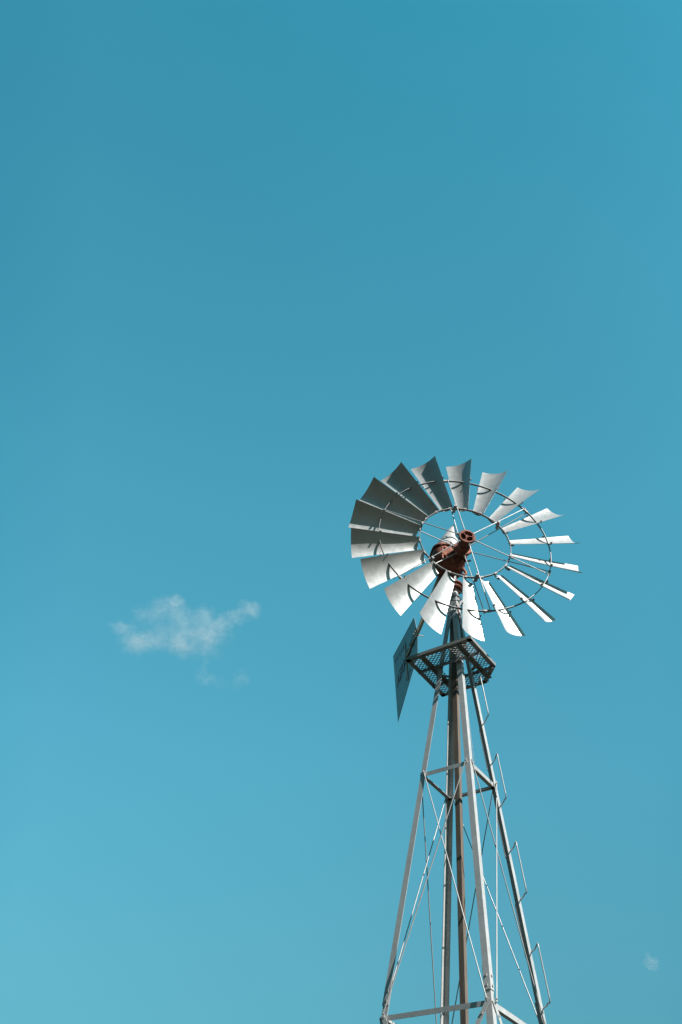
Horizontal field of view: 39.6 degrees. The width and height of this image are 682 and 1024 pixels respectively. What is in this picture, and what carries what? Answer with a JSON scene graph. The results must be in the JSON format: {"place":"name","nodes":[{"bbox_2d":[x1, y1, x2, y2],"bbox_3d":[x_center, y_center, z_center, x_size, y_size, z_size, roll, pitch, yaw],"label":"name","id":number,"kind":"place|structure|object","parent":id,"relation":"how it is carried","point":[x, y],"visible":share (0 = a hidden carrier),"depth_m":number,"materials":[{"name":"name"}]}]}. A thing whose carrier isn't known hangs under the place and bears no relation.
{"place":"outdoors","nodes":[
{"label":"outdoors","id":0,"kind":"place"},
{"bbox_2d":[0,0,681,1023],"label":"sky","id":1,"kind":"structure","parent":0,"point":[261,261],"materials":[{"name":"blue"}]},
{"label":"ground","id":2,"kind":"structure","parent":0,"visible":0},
{"bbox_2d":[349,456,581,1023],"bbox_3d":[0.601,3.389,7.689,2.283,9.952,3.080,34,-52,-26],"label":"windmill","id":3,"kind":"object","parent":2,"relation":"on","point":[385,519],"visible":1,"depth_m":9.26,"materials":[{"name":"silver metal"}]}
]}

